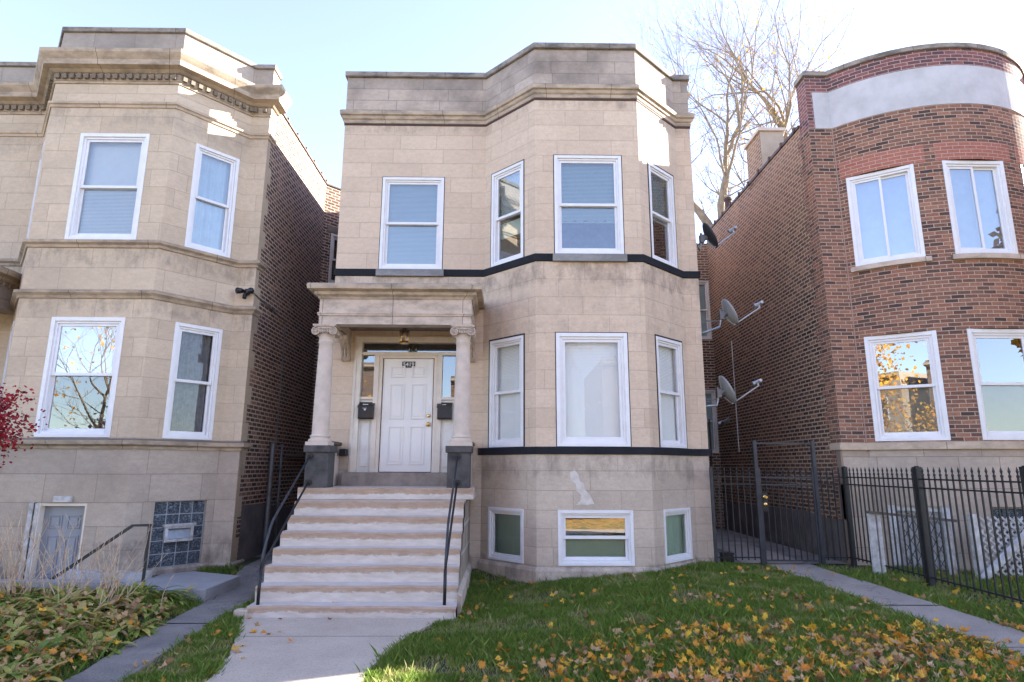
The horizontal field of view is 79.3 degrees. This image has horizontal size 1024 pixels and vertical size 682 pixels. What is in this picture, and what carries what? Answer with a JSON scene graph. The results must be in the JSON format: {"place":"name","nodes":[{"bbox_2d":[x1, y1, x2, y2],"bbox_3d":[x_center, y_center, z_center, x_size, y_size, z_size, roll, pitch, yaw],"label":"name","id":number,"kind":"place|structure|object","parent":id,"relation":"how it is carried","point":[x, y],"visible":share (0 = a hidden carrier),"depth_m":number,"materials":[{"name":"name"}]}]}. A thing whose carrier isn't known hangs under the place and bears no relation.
{"place":"outdoors","nodes":[
{"label":"outdoors","id":0,"kind":"place"},
{"bbox_2d":[63,624,206,681],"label":"side path","id":1,"kind":"structure","parent":0,"point":[113,667],"depth_m":5.92,"materials":[{"name":"concrete"}]},
{"bbox_2d":[164,606,240,623],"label":"side path","id":2,"kind":"structure","parent":0,"point":[199,614],"depth_m":7.55,"materials":[{"name":"concrete"}]},
{"bbox_2d":[199,553,272,606],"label":"side path","id":3,"kind":"structure","parent":0,"point":[243,590],"depth_m":9.09,"materials":[{"name":"concrete"}]},
{"bbox_2d":[206,636,405,681],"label":"front walk","id":4,"kind":"structure","parent":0,"point":[303,659],"depth_m":5.85,"materials":[{"name":"concrete"}]},
{"bbox_2d":[239,618,453,636],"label":"front walk","id":5,"kind":"structure","parent":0,"point":[343,626],"depth_m":7.03,"materials":[{"name":"concrete"}]},
{"bbox_2d":[0,556,1023,681],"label":"lawn ground","id":6,"kind":"structure","parent":0,"point":[248,561],"depth_m":6.60,"materials":[{"name":"plant"}]},
{"bbox_2d":[0,625,38,651],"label":"hosta plant","id":7,"kind":"object","parent":6,"relation":"on","point":[15,633],"visible":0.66,"depth_m":5.95,"materials":[{"name":"green plant"}]},
{"bbox_2d":[0,656,39,681],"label":"hosta plant","id":8,"kind":"object","parent":6,"relation":"on","point":[4,675],"visible":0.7,"depth_m":5.38,"materials":[{"name":"green plant"}]},
{"bbox_2d":[0,616,41,635],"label":"hosta plant","id":9,"kind":"object","parent":6,"relation":"on","point":[19,620],"visible":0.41,"depth_m":6.33,"materials":[{"name":"green plant"}]},
{"bbox_2d":[0,383,47,467],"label":"red shrub","id":10,"kind":"object","parent":6,"relation":"on","point":[4,432],"visible":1,"depth_m":8.28,"materials":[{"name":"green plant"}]},
{"bbox_2d":[0,607,48,623],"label":"hosta plant","id":11,"kind":"object","parent":6,"relation":"on","point":[13,611],"visible":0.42,"depth_m":6.71,"materials":[{"name":"green plant"}]},
{"bbox_2d":[0,612,54,624],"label":"hosta plant","id":12,"kind":"object","parent":6,"relation":"on","point":[49,617],"visible":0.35,"depth_m":6.54,"materials":[{"name":"green plant"}]},
{"bbox_2d":[0,656,58,681],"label":"hosta plant","id":13,"kind":"object","parent":6,"relation":"on","point":[17,676],"visible":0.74,"depth_m":5.26,"materials":[{"name":"green plant"}]},
{"bbox_2d":[0,660,71,681],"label":"hosta plant","id":14,"kind":"object","parent":6,"relation":"on","point":[8,670],"visible":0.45,"depth_m":5.25,"materials":[{"name":"green plant"}]},
{"bbox_2d":[0,632,72,663],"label":"hosta plant","id":15,"kind":"object","parent":6,"relation":"on","point":[43,644],"visible":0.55,"depth_m":5.78,"materials":[{"name":"green plant"}]},
{"bbox_2d":[0,510,82,598],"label":"dry stalks","id":16,"kind":"object","parent":6,"relation":"on","point":[14,568],"visible":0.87,"depth_m":7.78,"materials":[{"name":"beige plant"}]},
{"bbox_2d":[10,618,75,633],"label":"hosta plant","id":17,"kind":"object","parent":6,"relation":"on","point":[52,624],"visible":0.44,"depth_m":6.36,"materials":[{"name":"green plant"}]},
{"bbox_2d":[10,634,76,660],"bbox_3d":[-4.431,2.905,5.803,0.628,0.158,0.656,5,-12,-20],"label":"hosta plant","id":18,"kind":"object","parent":6,"relation":"on","point":[34,646],"visible":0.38,"depth_m":5.85,"materials":[{"name":"green plant"}]},
{"bbox_2d":[13,589,84,609],"bbox_3d":[-5.404,3.039,7.211,0.600,0.159,0.694,-3,-12,15],"label":"hosta plant","id":19,"kind":"object","parent":6,"relation":"on","point":[50,604],"visible":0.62,"depth_m":7.27,"materials":[{"name":"green plant"}]},
{"bbox_2d":[1,579,112,591],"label":"areaway wall","id":20,"kind":"structure","parent":6,"relation":"on","point":[93,584],"depth_m":8.13,"materials":[{"name":"concrete"}]},
{"bbox_2d":[19,620,94,637],"bbox_3d":[-4.686,2.912,6.290,0.670,0.240,0.707,-6,-13,27],"label":"hosta plant","id":21,"kind":"object","parent":6,"relation":"on","point":[42,626],"visible":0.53,"depth_m":6.30,"materials":[{"name":"green plant"}]},
{"bbox_2d":[30,608,88,625],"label":"hosta plant","id":22,"kind":"object","parent":6,"relation":"on","point":[56,617],"visible":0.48,"depth_m":6.60,"materials":[{"name":"green plant"}]},
{"bbox_2d":[28,648,102,670],"bbox_3d":[-4.231,2.913,5.636,0.597,0.102,0.662,-3,-12,16],"label":"hosta plant","id":23,"kind":"object","parent":6,"relation":"on","point":[74,654],"visible":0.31,"depth_m":5.75,"materials":[{"name":"green plant"}]},
{"bbox_2d":[38,591,99,606],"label":"hosta plant","id":24,"kind":"object","parent":6,"relation":"on","point":[73,597],"visible":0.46,"depth_m":7.41,"materials":[{"name":"green plant"}]},
{"bbox_2d":[40,639,111,657],"bbox_3d":[-4.148,2.946,5.941,0.642,0.159,0.529,6,-13,-26],"label":"hosta plant","id":25,"kind":"object","parent":6,"relation":"on","point":[97,646],"visible":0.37,"depth_m":5.94,"materials":[{"name":"green plant"}]},
{"bbox_2d":[49,617,117,635],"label":"hosta plant","id":26,"kind":"object","parent":6,"relation":"on","point":[96,619],"visible":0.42,"depth_m":6.58,"materials":[{"name":"green plant"}]},
{"bbox_2d":[58,600,112,619],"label":"hosta plant","id":27,"kind":"object","parent":6,"relation":"on","point":[73,612],"visible":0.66,"depth_m":7.00,"materials":[{"name":"green plant"}]},
{"bbox_2d":[28,519,153,596],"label":"dry stalks","id":28,"kind":"object","parent":6,"relation":"on","point":[105,578],"visible":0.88,"depth_m":7.90,"materials":[{"name":"beige plant"}]},
{"bbox_2d":[65,610,118,629],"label":"hosta plant","id":29,"kind":"object","parent":6,"relation":"on","point":[106,616],"visible":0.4,"depth_m":6.78,"materials":[{"name":"green plant"}]},
{"bbox_2d":[0,581,191,681],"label":"bed leaf litter","id":30,"kind":"object","parent":6,"relation":"on","point":[39,661],"visible":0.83,"depth_m":6.08,"materials":[{"name":"brown plant"}]},
{"bbox_2d":[67,627,138,654],"bbox_3d":[-4.093,2.999,6.166,0.742,0.147,0.514,0,-12,-1],"label":"hosta plant","id":31,"kind":"object","parent":6,"relation":"on","point":[110,633],"visible":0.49,"depth_m":6.24,"materials":[{"name":"green plant"}]},
{"bbox_2d":[0,581,206,681],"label":"ground cover plants","id":32,"kind":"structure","parent":6,"relation":"on","point":[78,664],"depth_m":6.27,"materials":[{"name":"green plant"}]},
{"bbox_2d":[42,539,174,612],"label":"dry stalks","id":33,"kind":"object","parent":6,"relation":"on","point":[72,584],"visible":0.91,"depth_m":7.48,"materials":[{"name":"beige plant"}]},
{"bbox_2d":[83,610,136,628],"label":"hosta plant","id":34,"kind":"object","parent":6,"relation":"on","point":[104,619],"visible":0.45,"depth_m":6.80,"materials":[{"name":"green plant"}]},
{"bbox_2d":[87,595,135,614],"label":"hosta plant","id":35,"kind":"object","parent":6,"relation":"on","point":[115,606],"visible":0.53,"depth_m":7.30,"materials":[{"name":"green plant"}]},
{"bbox_2d":[82,587,142,605],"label":"hosta plant","id":36,"kind":"object","parent":6,"relation":"on","point":[99,592],"visible":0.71,"depth_m":7.55,"materials":[{"name":"green plant"}]},
{"bbox_2d":[105,597,145,623],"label":"hosta plant","id":37,"kind":"object","parent":6,"relation":"on","point":[135,604],"visible":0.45,"depth_m":7.31,"materials":[{"name":"green plant"}]},
{"bbox_2d":[95,618,160,637],"bbox_3d":[-4.175,3.116,6.770,0.749,0.159,0.549,0,-12,-1],"label":"hosta plant","id":38,"kind":"object","parent":6,"relation":"on","point":[148,630],"visible":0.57,"depth_m":6.66,"materials":[{"name":"green plant"}]},
{"bbox_2d":[99,596,158,623],"bbox_3d":[-4.519,3.168,7.314,0.708,0.239,0.644,-10,-15,40],"label":"hosta plant","id":39,"kind":"object","parent":6,"relation":"on","point":[137,609],"visible":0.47,"depth_m":7.31,"materials":[{"name":"green plant"}]},
{"bbox_2d":[129,605,176,619],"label":"hosta plant","id":40,"kind":"object","parent":6,"relation":"on","point":[165,613],"visible":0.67,"depth_m":7.50,"materials":[{"name":"green plant"}]},
{"bbox_2d":[0,27,340,578],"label":"greystone house","id":41,"kind":"structure","parent":6,"relation":"on","point":[165,193],"depth_m":10.64,"materials":[{"name":"beige stone"}]},
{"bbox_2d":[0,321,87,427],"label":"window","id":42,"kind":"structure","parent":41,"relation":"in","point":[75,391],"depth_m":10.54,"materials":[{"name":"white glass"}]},
{"bbox_2d":[35,506,84,578],"bbox_3d":[-6.837,3.495,9.309,0.660,1.955,0.052,0,-12,-1],"label":"basement door","id":43,"kind":"structure","parent":41,"relation":"in","point":[56,515],"depth_m":9.40,"materials":[{"name":"grey paint"}]},
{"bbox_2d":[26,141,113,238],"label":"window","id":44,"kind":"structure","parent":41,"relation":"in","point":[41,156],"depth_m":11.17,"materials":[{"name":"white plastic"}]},
{"bbox_2d":[33,317,125,437],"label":"window","id":45,"kind":"structure","parent":41,"relation":"in","point":[91,347],"depth_m":9.99,"materials":[{"name":"white glass"}]},
{"bbox_2d":[56,569,152,585],"bbox_3d":[-6.026,3.534,9.119,1.300,0.287,0.188,0,-12,-1],"label":"whitewashed ledge","id":46,"kind":"object","parent":41,"relation":"attached to","point":[126,576],"visible":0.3,"depth_m":9.06,"materials":[{"name":"grey concrete"}]},
{"bbox_2d":[64,133,149,239],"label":"window","id":47,"kind":"structure","parent":41,"relation":"in","point":[114,164],"depth_m":10.55,"materials":[{"name":"glass"}]},
{"bbox_2d":[148,500,205,568],"bbox_3d":[-5.372,3.090,9.934,0.150,1.010,0.800,-10,-15,40],"label":"glass block window","id":48,"kind":"structure","parent":41,"relation":"in","point":[177,529],"depth_m":9.92,"materials":[{"name":"glass"}]},
{"bbox_2d":[162,322,222,439],"bbox_3d":[-5.411,0.693,10.446,0.174,1.920,0.830,-10,-15,40],"label":"window","id":49,"kind":"structure","parent":41,"relation":"in","point":[196,350],"depth_m":10.49,"materials":[{"name":"white glass"}]},
{"bbox_2d":[184,143,239,257],"bbox_3d":[-5.399,-2.488,11.097,0.174,1.935,0.830,-10,-15,40],"label":"window","id":50,"kind":"structure","parent":41,"relation":"in","point":[210,220],"depth_m":11.15,"materials":[{"name":"glass"}]},
{"bbox_2d":[235,287,253,298],"bbox_3d":[-4.761,-0.855,11.000,0.256,0.197,0.251,11,-16,-43],"label":"flood light","id":51,"kind":"object","parent":41,"relation":"attached to","point":[246,292],"visible":1,"depth_m":10.99,"materials":[{"name":"black plastic"}]},
{"bbox_2d":[252,293,285,440],"bbox_3d":[-4.688,0.548,11.670,0.100,2.570,1.661,0,-12,-1],"label":"cable","id":52,"kind":"object","parent":41,"relation":"attached to","point":[282,362],"visible":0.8,"depth_m":12.39,"materials":[{"name":"rubber"}]},
{"bbox_2d":[262,442,282,553],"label":"vent pipes","id":53,"kind":"object","parent":41,"relation":"attached to","point":[271,469],"visible":0.88,"depth_m":11.76,"materials":[{"name":"metal"}]},
{"bbox_2d":[328,233,337,282],"bbox_3d":[-4.349,-2.006,15.718,0.188,1.300,0.815,-10,-15,41],"label":"window","id":54,"kind":"structure","parent":41,"relation":"in","point":[334,238],"depth_m":15.52,"materials":[{"name":"white paint"}]},
{"bbox_2d":[147,584,196,608],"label":"hosta plant","id":55,"kind":"object","parent":6,"relation":"on","point":[188,588],"visible":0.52,"depth_m":7.98,"materials":[{"name":"green plant"}]},
{"bbox_2d":[108,604,245,681],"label":"lawn grass","id":56,"kind":"structure","parent":6,"relation":"on","point":[227,623],"depth_m":5.92,"materials":[{"name":"green plant"}]},
{"bbox_2d":[154,585,199,608],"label":"daylily","id":57,"kind":"object","parent":6,"relation":"on","point":[177,597],"visible":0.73,"depth_m":8.01,"materials":[{"name":"green plant"}]},
{"bbox_2d":[107,560,254,616],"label":"weeds","id":58,"kind":"object","parent":6,"relation":"on","point":[208,569],"visible":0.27,"depth_m":8.14,"materials":[{"name":"green plant"}]},
{"bbox_2d":[127,571,239,602],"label":"concrete slab","id":59,"kind":"structure","parent":6,"relation":"on","point":[208,586],"depth_m":8.88,"materials":[{"name":"grey concrete"}]},
{"bbox_2d":[50,524,151,581],"bbox_3d":[-5.775,2.986,8.504,1.502,0.907,0.043,0,-12,-1],"label":"areaway railing","id":60,"kind":"object","parent":59,"relation":"on","point":[115,537],"visible":0.67,"depth_m":8.52,"materials":[{"name":"black metal"}]},
{"bbox_2d":[233,441,475,620],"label":"front steps","id":61,"kind":"structure","parent":6,"relation":"on","point":[362,545],"depth_m":8.54,"materials":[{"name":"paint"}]},
{"bbox_2d":[256,453,312,604],"bbox_3d":[-3.102,2.471,8.513,0.097,1.868,1.688,0,-12,-1],"label":"stair handrail","id":62,"kind":"object","parent":61,"relation":"on","point":[307,483],"visible":1,"depth_m":8.11,"materials":[{"name":"black metal"}]},
{"bbox_2d":[443,453,460,604],"bbox_3d":[-0.832,2.485,8.539,0.097,1.868,1.688,0,-12,-1],"label":"stair handrail","id":63,"kind":"object","parent":61,"relation":"on","point":[457,457],"visible":1,"depth_m":8.17,"materials":[{"name":"black metal"}]},
{"bbox_2d":[305,42,713,583],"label":"greystone house","id":64,"kind":"structure","parent":6,"relation":"on","point":[516,250],"depth_m":10.71,"materials":[{"name":"stone"}]},
{"bbox_2d":[357,402,374,418],"bbox_3d":[-2.527,1.201,10.715,0.281,0.305,0.152,0,-12,-1],"label":"mailbox","id":65,"kind":"object","parent":64,"relation":"attached to","point":[365,410],"visible":1,"depth_m":10.65,"materials":[{"name":"black metal"}]},
{"bbox_2d":[399,328,409,343],"bbox_3d":[-1.839,-0.111,10.565,0.176,0.320,0.176,0,-12,-1],"label":"porch lantern","id":66,"kind":"object","parent":64,"relation":"hanging from","point":[403,336],"visible":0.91,"depth_m":10.52,"materials":[{"name":"metal"}]},
{"bbox_2d":[379,359,433,471],"bbox_3d":[-1.835,1.278,10.782,0.880,1.965,0.118,0,-12,-1],"label":"front door","id":67,"kind":"structure","parent":64,"relation":"in","point":[407,399],"depth_m":10.78,"materials":[{"name":"white paint"}]},
{"bbox_2d":[378,177,444,268],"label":"window","id":68,"kind":"structure","parent":64,"relation":"in","point":[412,208],"depth_m":11.55,"materials":[{"name":"glass"}]},
{"bbox_2d":[437,402,452,419],"bbox_3d":[-1.169,1.209,10.731,0.266,0.305,0.152,0,-12,-1],"label":"mailbox","id":69,"kind":"object","parent":64,"relation":"attached to","point":[444,410],"visible":1,"depth_m":10.67,"materials":[{"name":"black metal"}]},
{"bbox_2d":[488,333,524,447],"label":"window","id":70,"kind":"structure","parent":64,"relation":"in","point":[506,386],"depth_m":10.55,"materials":[{"name":"white glass"}]},
{"bbox_2d":[490,159,568,266],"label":"window","id":71,"kind":"structure","parent":64,"relation":"in","point":[507,184],"depth_m":11.28,"materials":[{"name":"glass"}]},
{"bbox_2d":[488,507,573,563],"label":"window","id":72,"kind":"structure","parent":64,"relation":"in","point":[505,525],"depth_m":10.12,"materials":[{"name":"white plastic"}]},
{"bbox_2d":[553,154,624,253],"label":"window","id":73,"kind":"structure","parent":64,"relation":"in","point":[578,229],"depth_m":10.70,"materials":[{"name":"glass"}]},
{"bbox_2d":[555,332,631,446],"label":"window","id":74,"kind":"structure","parent":64,"relation":"in","point":[593,407],"depth_m":10.06,"materials":[{"name":"white glass"}]},
{"bbox_2d":[558,510,634,565],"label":"window","id":75,"kind":"structure","parent":64,"relation":"in","point":[588,546],"depth_m":9.58,"materials":[{"name":"white plastic"}]},
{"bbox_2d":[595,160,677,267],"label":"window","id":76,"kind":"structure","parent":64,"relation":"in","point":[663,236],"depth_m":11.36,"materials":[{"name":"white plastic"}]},
{"bbox_2d":[599,334,687,447],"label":"window","id":77,"kind":"structure","parent":64,"relation":"in","point":[672,424],"depth_m":10.62,"materials":[{"name":"white glass"}]},
{"bbox_2d":[603,507,692,563],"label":"window","id":78,"kind":"structure","parent":64,"relation":"in","point":[677,522],"depth_m":10.19,"materials":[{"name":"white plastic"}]},
{"bbox_2d":[696,223,736,250],"bbox_3d":[3.848,-1.986,11.829,0.894,0.562,0.503,0,-12,-1],"label":"satellite dish","id":79,"kind":"object","parent":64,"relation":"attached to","point":[709,235],"visible":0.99,"depth_m":11.77,"materials":[{"name":"paint"}]},
{"bbox_2d":[702,299,762,333],"bbox_3d":[3.999,-0.390,11.446,1.298,0.803,0.488,3,-12,-14],"label":"satellite dish","id":80,"kind":"object","parent":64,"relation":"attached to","point":[729,312],"visible":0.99,"depth_m":11.43,"materials":[{"name":"grey paint"}]},
{"bbox_2d":[706,375,761,407],"bbox_3d":[3.955,0.969,11.178,1.129,0.693,0.525,0,-12,-1],"label":"satellite dish","id":81,"kind":"object","parent":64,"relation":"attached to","point":[727,390],"visible":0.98,"depth_m":11.13,"materials":[{"name":"grey paint"}]},
{"bbox_2d":[134,565,1023,681],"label":"leaf litter","id":82,"kind":"object","parent":6,"relation":"on","point":[896,656],"visible":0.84,"depth_m":5.60,"materials":[{"name":"yellow plant"}]},
{"bbox_2d":[600,0,918,226],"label":"bare tree","id":83,"kind":"object","parent":6,"relation":"on","point":[726,168],"visible":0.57,"depth_m":25.33,"materials":[{"name":"brown plant"}]},
{"bbox_2d":[643,0,1005,166],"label":"bare tree","id":84,"kind":"object","parent":6,"relation":"on","point":[773,113],"visible":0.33,"depth_m":29.93,"materials":[{"name":"brown plant"}]},
{"bbox_2d":[696,42,1023,571],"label":"brick house","id":85,"kind":"structure","parent":6,"relation":"on","point":[869,252],"depth_m":11.21,"materials":[{"name":"red brick"}]},
{"bbox_2d":[699,281,711,338],"bbox_3d":[5.400,-0.780,18.085,0.680,1.960,1.112,0,-12,-1],"label":"window","id":86,"kind":"structure","parent":85,"relation":"in","point":[703,285],"depth_m":17.63,"materials":[{"name":"white paint"}]},
{"bbox_2d":[705,390,718,452],"bbox_3d":[5.394,2.211,16.988,0.460,1.720,0.162,0,-12,-1],"label":"window","id":87,"kind":"structure","parent":85,"relation":"in","point":[711,413],"depth_m":16.99,"materials":[{"name":"white paint"}]},
{"bbox_2d":[708,419,716,528],"bbox_3d":[5.259,3.498,16.500,0.235,3.000,0.100,0,-12,-1],"label":"downpipe","id":88,"kind":"object","parent":85,"relation":"attached to","point":[711,459],"visible":0.23,"depth_m":16.59,"materials":[{"name":"metal"}]},
{"bbox_2d":[846,164,925,265],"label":"window","id":89,"kind":"structure","parent":85,"relation":"in","point":[885,218],"depth_m":11.26,"materials":[{"name":"glass"}]},
{"bbox_2d":[864,330,950,441],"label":"window","id":90,"kind":"structure","parent":85,"relation":"in","point":[904,408],"depth_m":10.66,"materials":[{"name":"white glass"}]},
{"bbox_2d":[897,511,948,569],"bbox_3d":[6.701,3.599,10.031,0.649,1.620,0.113,-7,-14,33],"label":"glass block window","id":91,"kind":"structure","parent":85,"relation":"in","point":[903,512],"depth_m":10.11,"materials":[{"name":"white paint"}]},
{"bbox_2d":[916,328,1023,439],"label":"window","id":92,"kind":"structure","parent":85,"relation":"in","point":[1000,404],"depth_m":10.23,"materials":[{"name":"white glass"}]},
{"bbox_2d":[942,159,1017,253],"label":"window","id":93,"kind":"structure","parent":85,"relation":"in","point":[981,219],"depth_m":10.87,"materials":[{"name":"glass"}]},
{"bbox_2d":[993,507,1023,571],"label":"glass block window","id":94,"kind":"structure","parent":85,"relation":"in","point":[995,509],"depth_m":9.78,"materials":[{"name":"glass"}]},
{"bbox_2d":[709,440,1023,603],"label":"iron fence","id":95,"kind":"object","parent":6,"relation":"on","point":[929,574],"visible":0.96,"depth_m":8.75,"materials":[{"name":"black metal"}]},
{"bbox_2d":[758,468,821,564],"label":"iron gate","id":96,"kind":"structure","parent":95,"relation":"attached to","point":[764,502],"depth_m":10.33,"materials":[{"name":"black metal"}]},
{"bbox_2d":[866,511,956,574],"bbox_3d":[6.139,3.193,9.428,1.374,1.170,0.100,0,-12,-1],"label":"timber guard","id":97,"kind":"object","parent":6,"relation":"on","point":[878,563],"visible":0.62,"depth_m":9.46,"materials":[{"name":"white paint"}]},
{"bbox_2d":[967,514,1023,578],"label":"lattice panel","id":98,"kind":"object","parent":6,"relation":"on","point":[1001,553],"visible":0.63,"depth_m":9.14,"materials":[{"name":"white paint"}]},
{"bbox_2d":[0,0,1023,242],"label":"sky","id":99,"kind":"structure","parent":0,"point":[312,44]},
{"bbox_2d":[717,542,806,563],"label":"side walk","id":100,"kind":"structure","parent":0,"point":[744,549],"depth_m":11.47,"materials":[{"name":"concrete"}]},
{"bbox_2d":[716,528,849,564],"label":"alley paving","id":101,"kind":"structure","parent":0,"point":[756,540],"depth_m":12.16,"materials":[{"name":"concrete"}]},
{"bbox_2d":[719,551,734,562],"bbox_3d":[3.630,3.674,10.431,0.200,0.210,0.200,0,-12,-1],"label":"bait box","id":102,"kind":"object","parent":101,"relation":"on","point":[726,553],"visible":0.6,"depth_m":10.35,"materials":[{"name":"black plastic"}]},
{"bbox_2d":[769,564,856,579],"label":"side walk","id":103,"kind":"structure","parent":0,"point":[819,573],"depth_m":9.44,"materials":[{"name":"concrete"}]},
{"bbox_2d":[814,580,939,605],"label":"side walk","id":104,"kind":"structure","parent":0,"point":[879,593],"depth_m":7.89,"materials":[{"name":"concrete"}]},
{"bbox_2d":[812,561,1023,632],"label":"lawn grass","id":105,"kind":"structure","parent":0,"point":[912,587],"depth_m":8.06,"materials":[{"name":"green plant"}]},
{"bbox_2d":[880,606,1023,646],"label":"side walk","id":106,"kind":"structure","parent":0,"point":[945,616],"depth_m":6.35,"materials":[{"name":"concrete"}]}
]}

